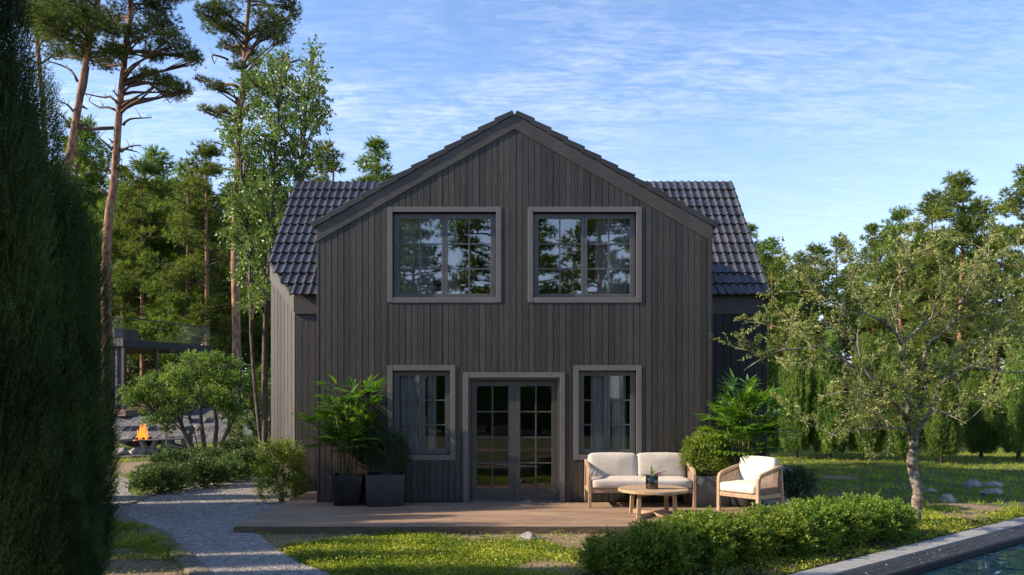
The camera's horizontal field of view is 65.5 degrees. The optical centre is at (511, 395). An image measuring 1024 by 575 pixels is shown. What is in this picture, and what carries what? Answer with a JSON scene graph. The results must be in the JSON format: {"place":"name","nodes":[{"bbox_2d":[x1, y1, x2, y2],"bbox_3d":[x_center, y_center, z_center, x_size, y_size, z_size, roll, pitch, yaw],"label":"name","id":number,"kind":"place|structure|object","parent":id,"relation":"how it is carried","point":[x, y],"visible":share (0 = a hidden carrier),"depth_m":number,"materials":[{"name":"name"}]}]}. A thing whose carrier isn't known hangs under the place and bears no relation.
{"place":"outdoors","nodes":[
{"label":"outdoors","id":0,"kind":"place"},
{"bbox_2d":[105,476,141,504],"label":"gravel path","id":1,"kind":"structure","parent":0,"point":[122,491],"depth_m":16.17,"materials":[{"name":"grey gravel"}]},
{"bbox_2d":[128,473,329,574],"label":"gravel path","id":2,"kind":"structure","parent":0,"point":[200,504],"depth_m":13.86,"materials":[{"name":"grey gravel"}]},
{"bbox_2d":[0,0,1023,373],"label":"sky","id":3,"kind":"structure","parent":0,"point":[823,118],"materials":[{"name":"blue"}]},
{"bbox_2d":[267,111,770,501],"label":"house","id":4,"kind":"structure","parent":0,"point":[519,340],"depth_m":14.30,"materials":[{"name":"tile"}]},
{"bbox_2d":[399,376,418,448],"bbox_3d":[-1.888,0.300,14.490,0.464,1.600,0.089,0,0,0],"label":"curtain","id":5,"kind":"object","parent":4,"relation":"hanging from","point":[414,406],"visible":0.5,"depth_m":14.49,"materials":[{"name":"white fabric"}]},
{"bbox_2d":[399,219,433,293],"bbox_3d":[-1.768,-2.500,14.490,0.704,1.600,0.088,0,0,0],"label":"curtain","id":6,"kind":"object","parent":4,"relation":"hanging from","point":[409,256],"visible":0.81,"depth_m":14.49,"materials":[{"name":"white fabric"}]},
{"bbox_2d":[387,365,454,459],"bbox_3d":[-1.626,0.305,14.353,1.219,1.700,0.134,0,0,0],"label":"window","id":7,"kind":"structure","parent":4,"relation":"in","point":[393,371],"depth_m":14.38,"materials":[{"name":"grey glass"}]},
{"bbox_2d":[427,376,436,448],"bbox_3d":[-1.458,0.300,14.489,0.184,1.600,0.087,0,0,0],"label":"curtain","id":8,"kind":"object","parent":4,"relation":"hanging from","point":[430,412],"visible":0.62,"depth_m":14.49,"materials":[{"name":"white fabric"}]},
{"bbox_2d":[387,207,500,302],"bbox_3d":[-1.216,-2.531,14.353,2.042,1.722,0.134,0,0,0],"label":"window","id":9,"kind":"structure","parent":4,"relation":"in","point":[494,296],"depth_m":14.38,"materials":[{"name":"grey glass"}]},
{"bbox_2d":[448,219,457,293],"bbox_3d":[-1.078,-2.500,14.488,0.204,1.600,0.086,0,0,0],"label":"curtain","id":10,"kind":"object","parent":4,"relation":"hanging from","point":[452,256],"visible":0.81,"depth_m":14.48,"materials":[{"name":"white fabric"}]},
{"bbox_2d":[463,373,564,501],"bbox_3d":[0.039,0.792,14.335,1.826,2.417,0.170,0,0,0],"label":"double door","id":11,"kind":"structure","parent":4,"relation":"in","point":[513,493],"depth_m":14.38,"materials":[{"name":"grey glass"}]},
{"bbox_2d":[528,207,641,302],"bbox_3d":[1.306,-2.531,14.353,2.042,1.722,0.134,0,0,0],"label":"window","id":12,"kind":"structure","parent":4,"relation":"in","point":[534,296],"depth_m":14.38,"materials":[{"name":"grey glass"}]},
{"bbox_2d":[591,376,603,448],"bbox_3d":[1.557,0.300,14.492,0.254,1.600,0.066,0,0,0],"label":"curtain","id":13,"kind":"object","parent":4,"relation":"hanging from","point":[598,412],"visible":0.59,"depth_m":14.49,"materials":[{"name":"white fabric"}]},
{"bbox_2d":[574,365,641,459],"bbox_3d":[1.717,0.305,14.353,1.219,1.700,0.134,0,0,0],"label":"window","id":14,"kind":"structure","parent":4,"relation":"in","point":[580,371],"depth_m":14.38,"materials":[{"name":"grey wood"}]},
{"bbox_2d":[594,219,629,293],"bbox_3d":[1.852,-2.500,14.490,0.704,1.600,0.090,0,0,0],"label":"curtain","id":15,"kind":"object","parent":4,"relation":"hanging from","point":[619,256],"visible":0.78,"depth_m":14.49,"materials":[{"name":"white fabric"}]},
{"bbox_2d":[612,376,625,448],"bbox_3d":[1.952,0.300,14.489,0.264,1.600,0.089,0,0,0],"label":"curtain","id":16,"kind":"object","parent":4,"relation":"hanging from","point":[615,412],"visible":0.57,"depth_m":14.48,"materials":[{"name":"white fabric"}]},
{"bbox_2d":[100,435,1023,574],"bbox_3d":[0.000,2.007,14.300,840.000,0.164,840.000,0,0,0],"label":"ground","id":17,"kind":"structure","parent":0,"point":[130,563],"depth_m":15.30,"materials":[{"name":"green plant"}]},
{"bbox_2d":[0,0,75,574],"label":"thuja tree","id":18,"kind":"object","parent":17,"relation":"on","point":[27,419],"visible":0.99,"depth_m":6.78,"materials":[{"name":"green plant"}]},
{"bbox_2d":[0,43,114,568],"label":"thuja tree","id":19,"kind":"object","parent":17,"relation":"on","point":[79,407],"visible":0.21,"depth_m":7.63,"materials":[{"name":"green plant"}]},
{"bbox_2d":[16,0,128,185],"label":"tall pine","id":20,"kind":"object","parent":17,"relation":"on","point":[89,20],"visible":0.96,"depth_m":25.89,"materials":[{"name":"green plant"}]},
{"bbox_2d":[40,456,104,574],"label":"thuja tree","id":21,"kind":"object","parent":17,"relation":"on","point":[81,553],"visible":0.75,"depth_m":7.22,"materials":[{"name":"green plant"}]},
{"bbox_2d":[47,153,125,574],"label":"thuja tree","id":22,"kind":"object","parent":17,"relation":"on","point":[108,514],"visible":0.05,"depth_m":8.39,"materials":[{"name":"green plant"}]},
{"bbox_2d":[54,114,144,312],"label":"background pine","id":23,"kind":"object","parent":17,"relation":"on","point":[84,137],"visible":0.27,"depth_m":55.76,"materials":[{"name":"green plant"}]},
{"bbox_2d":[91,164,165,328],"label":"background pine","id":24,"kind":"object","parent":17,"relation":"on","point":[122,177],"visible":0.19,"depth_m":53.34,"materials":[{"name":"green plant"}]},
{"bbox_2d":[97,193,166,404],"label":"background pine","id":25,"kind":"object","parent":17,"relation":"on","point":[129,369],"visible":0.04,"depth_m":55.09,"materials":[{"name":"green plant"}]},
{"bbox_2d":[82,0,206,442],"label":"tall pine","id":26,"kind":"object","parent":17,"relation":"on","point":[171,85],"visible":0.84,"depth_m":26.90,"materials":[{"name":"green plant"}]},
{"bbox_2d":[135,439,160,454],"bbox_3d":[-11.950,1.720,26.198,0.720,0.560,0.395,0,0,-6],"label":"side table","id":27,"kind":"object","parent":17,"relation":"on","point":[144,446],"visible":0.94,"depth_m":26.08,"materials":[{"name":"grey concrete"}]},
{"bbox_2d":[111,153,195,406],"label":"background pine","id":28,"kind":"object","parent":17,"relation":"on","point":[137,217],"visible":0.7,"depth_m":51.51,"materials":[{"name":"green plant"}]},
{"bbox_2d":[124,462,193,494],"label":"path bush","id":29,"kind":"object","parent":17,"relation":"on","point":[174,479],"visible":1,"depth_m":16.14,"materials":[{"name":"green plant"}]},
{"bbox_2d":[113,505,214,574],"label":"kerb","id":30,"kind":"structure","parent":17,"relation":"on","point":[193,562],"depth_m":10.10,"materials":[{"name":"stone"}]},
{"bbox_2d":[115,142,218,386],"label":"background pine","id":31,"kind":"object","parent":17,"relation":"on","point":[152,151],"visible":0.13,"depth_m":57.62,"materials":[{"name":"green plant"}]},
{"bbox_2d":[125,174,212,401],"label":"background pine","id":32,"kind":"object","parent":17,"relation":"on","point":[169,195],"visible":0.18,"depth_m":55.27,"materials":[{"name":"green plant"}]},
{"bbox_2d":[140,443,199,465],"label":"path bush","id":33,"kind":"object","parent":17,"relation":"on","point":[166,454],"visible":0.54,"depth_m":19.67,"materials":[{"name":"green plant"}]},
{"bbox_2d":[117,349,250,448],"bbox_3d":[-10.575,0.288,25.480,4.817,3.656,2.664,0,0,0],"label":"cloud pruned tree","id":34,"kind":"object","parent":17,"relation":"on","point":[213,375],"visible":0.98,"depth_m":25.15,"materials":[{"name":"green plant"}]},
{"bbox_2d":[131,159,246,385],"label":"background pine","id":35,"kind":"object","parent":17,"relation":"on","point":[172,308],"visible":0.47,"depth_m":49.25,"materials":[{"name":"green plant"}]},
{"bbox_2d":[113,408,269,443],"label":"rock slope","id":36,"kind":"structure","parent":17,"relation":"on","point":[130,423],"depth_m":36.25,"materials":[{"name":"grey stone"}]},
{"bbox_2d":[112,316,212,415],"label":"annex building","id":37,"kind":"structure","parent":36,"relation":"on","point":[129,342],"depth_m":42.39,"materials":[{"name":"metal"}]},
{"bbox_2d":[112,346,120,408],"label":"drape","id":38,"kind":"object","parent":37,"relation":"hanging from","point":[118,379],"visible":0.1,"depth_m":40.24,"materials":[{"name":"grey fabric"}]},
{"bbox_2d":[126,341,270,409],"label":"undergrowth","id":39,"kind":"object","parent":17,"relation":"on","point":[132,380],"visible":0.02,"depth_m":53.79,"materials":[{"name":"green plant"}]},
{"bbox_2d":[156,183,248,342],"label":"background pine","id":40,"kind":"object","parent":17,"relation":"on","point":[175,253],"visible":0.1,"depth_m":53.54,"materials":[{"name":"green plant"}]},
{"bbox_2d":[173,451,236,488],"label":"path bush","id":41,"kind":"object","parent":17,"relation":"on","point":[200,467],"visible":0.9,"depth_m":17.19,"materials":[{"name":"green plant"}]},
{"bbox_2d":[145,138,270,367],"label":"background pine","id":42,"kind":"object","parent":17,"relation":"on","point":[212,313],"visible":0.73,"depth_m":47.59,"materials":[{"name":"green plant"}]},
{"bbox_2d":[190,444,229,461],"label":"path bush","id":43,"kind":"object","parent":17,"relation":"on","point":[216,451],"visible":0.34,"depth_m":21.14,"materials":[{"name":"green plant"}]},
{"bbox_2d":[206,457,257,482],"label":"path bush","id":44,"kind":"object","parent":17,"relation":"on","point":[240,470],"visible":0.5,"depth_m":18.49,"materials":[{"name":"green plant"}]},
{"bbox_2d":[213,434,258,452],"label":"path bush","id":45,"kind":"object","parent":17,"relation":"on","point":[231,444],"visible":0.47,"depth_m":23.84,"materials":[{"name":"green plant"}]},
{"bbox_2d":[215,445,264,475],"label":"path bush","id":46,"kind":"object","parent":17,"relation":"on","point":[245,456],"visible":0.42,"depth_m":19.61,"materials":[{"name":"green plant"}]},
{"bbox_2d":[212,212,273,394],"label":"background pine","id":47,"kind":"object","parent":17,"relation":"on","point":[245,339],"visible":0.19,"depth_m":55.08,"materials":[{"name":"green plant"}]},
{"bbox_2d":[223,363,270,447],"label":"understorey tree","id":48,"kind":"object","parent":17,"relation":"on","point":[249,393],"visible":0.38,"depth_m":27.52,"materials":[{"name":"green plant"}]},
{"bbox_2d":[192,0,302,436],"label":"tall pine","id":49,"kind":"object","parent":17,"relation":"on","point":[215,10],"visible":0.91,"depth_m":30.45,"materials":[{"name":"green plant"}]},
{"bbox_2d":[214,34,336,463],"bbox_3d":[-6.033,-3.637,20.330,2.993,11.387,3.816,0,0,-21],"label":"birch tree","id":50,"kind":"object","parent":17,"relation":"on","point":[274,186],"visible":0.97,"depth_m":19.95,"materials":[{"name":"green plant"}]},
{"bbox_2d":[249,434,314,503],"bbox_3d":[-4.385,1.416,15.043,1.194,1.392,1.335,0,0,-35],"label":"corner shrub","id":51,"kind":"object","parent":17,"relation":"on","point":[293,465],"visible":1,"depth_m":14.86,"materials":[{"name":"green plant"}]},
{"bbox_2d":[269,138,348,335],"bbox_3d":[-8.330,-5.136,38.103,6.167,14.502,5.783,0,0,-30],"label":"background pine","id":52,"kind":"object","parent":17,"relation":"on","point":[331,167],"visible":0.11,"depth_m":37.76,"materials":[{"name":"green plant"}]},
{"bbox_2d":[348,134,394,181],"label":"background pine","id":53,"kind":"object","parent":17,"relation":"on","point":[372,167],"visible":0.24,"depth_m":43.77,"materials":[{"name":"green plant"}]},
{"bbox_2d":[234,491,799,533],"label":"wooden deck","id":54,"kind":"structure","parent":17,"relation":"on","point":[306,513],"depth_m":12.43,"materials":[{"name":"brown wood"}]},
{"bbox_2d":[330,473,366,505],"bbox_3d":[-2.860,1.640,13.960,0.580,0.520,0.580,0,0,-2],"label":"planter","id":55,"kind":"object","parent":54,"relation":"on","point":[348,490],"visible":0.98,"depth_m":13.71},
{"bbox_2d":[290,370,390,475],"bbox_3d":[-2.930,0.494,13.952,1.652,1.877,1.740,0,0,11],"label":"potted palm","id":56,"kind":"object","parent":55,"relation":"in","point":[341,432],"visible":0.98,"depth_m":13.79,"materials":[{"name":"plant"}]},
{"bbox_2d":[366,471,404,506],"bbox_3d":[-2.210,1.625,13.920,0.660,0.550,0.660,0,0,-8],"label":"planter","id":57,"kind":"object","parent":54,"relation":"on","point":[384,491],"visible":0.95,"depth_m":13.61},
{"bbox_2d":[354,425,415,476],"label":"potted bush","id":58,"kind":"object","parent":57,"relation":"in","point":[401,449],"visible":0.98,"depth_m":13.78,"materials":[{"name":"green plant"}]},
{"bbox_2d":[584,452,695,507],"bbox_3d":[2.205,1.450,13.848,1.830,0.899,0.813,0,0,0],"label":"sofa","id":59,"kind":"object","parent":54,"relation":"on","point":[608,472],"visible":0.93,"depth_m":13.99,"materials":[{"name":"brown wood"}]},
{"bbox_2d":[618,484,688,518],"bbox_3d":[2.230,1.681,12.600,1.100,0.437,1.099,0,0,-2],"label":"coffee table","id":60,"kind":"object","parent":54,"relation":"on","point":[641,491],"visible":0.97,"depth_m":12.43,"materials":[{"name":"brown wood"}]},
{"bbox_2d":[685,473,729,506],"bbox_3d":[3.420,1.640,13.970,0.620,0.520,0.620,0,0,-6],"label":"planter","id":61,"kind":"object","parent":54,"relation":"on","point":[706,490],"visible":0.52,"depth_m":13.66,"materials":[{"name":"concrete"}]},
{"bbox_2d":[676,425,740,475],"bbox_3d":[3.414,0.972,13.982,1.001,0.952,1.021,0,0,40],"label":"boxwood","id":62,"kind":"object","parent":61,"relation":"on","point":[691,453],"visible":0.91,"depth_m":13.79,"materials":[{"name":"green plant"}]},
{"bbox_2d":[730,497,763,506],"bbox_3d":[4.050,1.670,13.820,0.660,0.460,0.660,0,0,0],"label":"planter","id":63,"kind":"object","parent":54,"relation":"on","point":[738,502],"visible":0.16,"depth_m":13.56,"materials":[{"name":"concrete"}]},
{"bbox_2d":[694,367,798,464],"bbox_3d":[4.124,0.489,13.797,2.009,1.988,1.620,0,0,0],"label":"potted palm","id":64,"kind":"object","parent":63,"relation":"in","point":[739,431],"visible":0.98,"depth_m":13.63,"materials":[{"name":"plant"}]},
{"bbox_2d":[717,456,783,510],"bbox_3d":[3.914,1.450,13.092,0.772,0.899,0.800,0,0,-39],"label":"armchair","id":65,"kind":"object","parent":54,"relation":"on","point":[757,478],"visible":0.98,"depth_m":12.98,"materials":[{"name":"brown wood"}]},
{"bbox_2d":[98,504,1023,574],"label":"grass","id":66,"kind":"structure","parent":17,"relation":"on","point":[333,568],"depth_m":10.01,"materials":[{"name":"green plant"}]},
{"bbox_2d":[579,538,906,574],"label":"mulch bed","id":67,"kind":"object","parent":17,"relation":"on","point":[718,565],"visible":0.12,"depth_m":9.06,"materials":[{"name":"soil"}]},
{"bbox_2d":[570,524,658,574],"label":"hedge bush","id":68,"kind":"object","parent":67,"relation":"on","point":[594,558],"visible":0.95,"depth_m":8.61,"materials":[{"name":"green plant"}]},
{"bbox_2d":[608,513,703,574],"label":"hedge bush","id":69,"kind":"object","parent":67,"relation":"on","point":[672,553],"visible":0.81,"depth_m":8.72,"materials":[{"name":"green plant"}]},
{"bbox_2d":[655,505,742,571],"bbox_3d":[2.162,1.668,9.378,1.115,0.756,1.305,0,0,29],"label":"hedge bush","id":70,"kind":"object","parent":67,"relation":"on","point":[698,524],"visible":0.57,"depth_m":9.09,"materials":[{"name":"green plant"}]},
{"bbox_2d":[697,506,788,562],"bbox_3d":[2.720,1.706,9.689,1.157,0.696,1.095,0,0,-35],"label":"hedge bush","id":71,"kind":"object","parent":67,"relation":"on","point":[761,542],"visible":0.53,"depth_m":9.40,"materials":[{"name":"green plant"}]},
{"bbox_2d":[737,499,830,558],"bbox_3d":[3.307,1.672,10.033,1.272,0.734,1.319,0,0,-31],"label":"hedge bush","id":72,"kind":"object","parent":67,"relation":"on","point":[797,536],"visible":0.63,"depth_m":9.74,"materials":[{"name":"green plant"}]},
{"bbox_2d":[771,494,849,552],"bbox_3d":[3.861,1.669,10.418,1.062,0.754,1.243,0,0,28],"label":"hedge bush","id":73,"kind":"object","parent":67,"relation":"on","point":[820,512],"visible":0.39,"depth_m":10.15,"materials":[{"name":"green plant"}]},
{"bbox_2d":[811,493,885,545],"bbox_3d":[4.380,1.692,10.759,1.134,0.728,1.073,0,0,-36],"label":"hedge bush","id":74,"kind":"object","parent":67,"relation":"on","point":[864,522],"visible":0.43,"depth_m":10.47,"materials":[{"name":"green plant"}]},
{"bbox_2d":[834,488,907,541],"bbox_3d":[4.886,1.666,11.065,1.090,0.746,1.131,0,0,-32],"label":"hedge bush","id":75,"kind":"object","parent":67,"relation":"on","point":[864,502],"visible":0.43,"depth_m":10.79,"materials":[{"name":"green plant"}]},
{"bbox_2d":[873,496,923,539],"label":"hedge bush","id":76,"kind":"object","parent":67,"relation":"on","point":[910,527],"visible":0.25,"depth_m":11.08,"materials":[{"name":"green plant"}]},
{"bbox_2d":[747,222,788,332],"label":"background pine","id":77,"kind":"object","parent":17,"relation":"on","point":[751,227],"visible":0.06,"depth_m":43.84,"materials":[{"name":"green plant"}]},
{"bbox_2d":[767,343,779,456],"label":"conical thuja","id":78,"kind":"object","parent":17,"relation":"on","point":[772,372],"visible":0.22,"depth_m":26.27,"materials":[{"name":"green plant"}]},
{"bbox_2d":[755,236,817,383],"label":"background pine","id":79,"kind":"object","parent":17,"relation":"on","point":[774,267],"visible":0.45,"depth_m":41.80,"materials":[{"name":"green plant"}]},
{"bbox_2d":[773,263,813,370],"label":"background pine","id":80,"kind":"object","parent":17,"relation":"on","point":[793,297],"visible":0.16,"depth_m":51.74,"materials":[{"name":"green plant"}]},
{"bbox_2d":[776,333,815,458],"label":"conical thuja","id":81,"kind":"object","parent":17,"relation":"on","point":[793,385],"visible":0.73,"depth_m":25.23,"materials":[{"name":"green plant"}]},
{"bbox_2d":[779,461,819,499],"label":"shrub","id":82,"kind":"object","parent":17,"relation":"on","point":[791,478],"visible":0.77,"depth_m":15.14,"materials":[{"name":"green plant"}]},
{"bbox_2d":[786,249,827,315],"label":"background pine","id":83,"kind":"object","parent":17,"relation":"on","point":[798,260],"visible":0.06,"depth_m":67.80,"materials":[{"name":"green plant"}]},
{"bbox_2d":[783,241,855,356],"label":"background pine","id":84,"kind":"object","parent":17,"relation":"on","point":[817,307],"visible":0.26,"depth_m":43.82,"materials":[{"name":"green plant"}]},
{"bbox_2d":[808,329,853,459],"bbox_3d":[10.090,-0.057,25.207,1.466,4.216,1.617,0,0,31],"label":"conical thuja","id":85,"kind":"object","parent":17,"relation":"on","point":[820,382],"visible":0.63,"depth_m":24.90,"materials":[{"name":"green plant"}]},
{"bbox_2d":[806,231,870,375],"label":"background pine","id":86,"kind":"object","parent":17,"relation":"on","point":[838,241],"visible":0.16,"depth_m":47.76,"materials":[{"name":"green plant"}]},
{"bbox_2d":[844,331,885,459],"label":"conical thuja","id":87,"kind":"object","parent":17,"relation":"on","point":[869,347],"visible":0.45,"depth_m":24.55,"materials":[{"name":"green plant"}]},
{"bbox_2d":[709,203,1023,521],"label":"apple tree","id":88,"kind":"object","parent":17,"relation":"on","point":[892,404],"visible":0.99,"depth_m":12.31,"materials":[{"name":"green plant"}]},
{"bbox_2d":[838,222,911,338],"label":"background pine","id":89,"kind":"object","parent":17,"relation":"on","point":[871,229],"visible":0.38,"depth_m":41.83,"materials":[{"name":"green plant"}]},
{"bbox_2d":[843,230,920,368],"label":"background pine","id":90,"kind":"object","parent":17,"relation":"on","point":[864,331],"visible":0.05,"depth_m":46.17,"materials":[{"name":"green plant"}]},
{"bbox_2d":[855,204,944,379],"bbox_3d":[18.714,-3.543,37.884,3.630,11.242,4.644,0,0,-28],"label":"background pine","id":91,"kind":"object","parent":17,"relation":"on","point":[897,216],"visible":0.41,"depth_m":37.96,"materials":[{"name":"green plant"}]},
{"bbox_2d":[880,341,923,461],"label":"conical thuja","id":92,"kind":"object","parent":17,"relation":"on","point":[900,438],"visible":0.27,"depth_m":23.97,"materials":[{"name":"green plant"}]},
{"bbox_2d":[787,516,1023,574],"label":"swimming pool","id":93,"kind":"structure","parent":17,"relation":"in","point":[912,557],"depth_m":10.06,"materials":[{"name":"grey"}]},
{"bbox_2d":[913,542,1023,574],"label":"water","id":94,"kind":"structure","parent":93,"relation":"in","point":[1008,560],"depth_m":9.71,"materials":[{"name":"blue liquid"}]},
{"bbox_2d":[871,221,948,391],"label":"background pine","id":95,"kind":"object","parent":17,"relation":"on","point":[912,235],"visible":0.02,"depth_m":43.77,"materials":[{"name":"green plant"}]},
{"bbox_2d":[883,188,979,382],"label":"background pine","id":96,"kind":"object","parent":17,"relation":"on","point":[922,206],"visible":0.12,"depth_m":40.75,"materials":[{"name":"green plant"}]},
{"bbox_2d":[919,342,965,463],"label":"conical thuja","id":97,"kind":"object","parent":17,"relation":"on","point":[939,429],"visible":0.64,"depth_m":23.23,"materials":[{"name":"green plant"}]},
{"bbox_2d":[895,170,1004,362],"bbox_3d":[20.026,-4.089,36.248,4.919,12.343,4.367,0,0,-29],"label":"background pine","id":98,"kind":"object","parent":17,"relation":"on","point":[957,193],"visible":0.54,"depth_m":35.75,"materials":[{"name":"green plant"}]},
{"bbox_2d":[950,339,974,446],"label":"conical thuja","id":99,"kind":"object","parent":17,"relation":"on","point":[961,367],"visible":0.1,"depth_m":30.75,"materials":[{"name":"green plant"}]},
{"bbox_2d":[962,357,1000,458],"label":"conical thuja","id":100,"kind":"object","parent":17,"relation":"on","point":[982,435],"visible":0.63,"depth_m":25.26,"materials":[{"name":"green plant"}]},
{"bbox_2d":[946,194,1023,381],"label":"background pine","id":101,"kind":"object","parent":17,"relation":"on","point":[987,212],"visible":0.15,"depth_m":41.73,"materials":[{"name":"green plant"}]},
{"bbox_2d":[955,222,1023,406],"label":"background pine","id":102,"kind":"object","parent":17,"relation":"on","point":[1002,355],"visible":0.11,"depth_m":39.93,"materials":[{"name":"green plant"}]},
{"bbox_2d":[961,161,1023,352],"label":"background pine","id":103,"kind":"object","parent":17,"relation":"on","point":[1014,203],"visible":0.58,"depth_m":31.96,"materials":[{"name":"green plant"}]},
{"bbox_2d":[991,337,1023,460],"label":"conical thuja","id":104,"kind":"object","parent":17,"relation":"on","point":[1013,425],"visible":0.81,"depth_m":24.33,"materials":[{"name":"green plant"}]},
{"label":"gravel yard","id":105,"kind":"structure","parent":0,"visible":0},
{"bbox_2d":[160,426,195,451],"bbox_3d":[-11.181,1.513,26.660,1.059,0.973,0.820,0,0,-8],"label":"garden chair","id":106,"kind":"object","parent":105,"relation":"on","point":[183,441],"visible":0.62,"depth_m":26.52,"materials":[{"name":"grey wood"}]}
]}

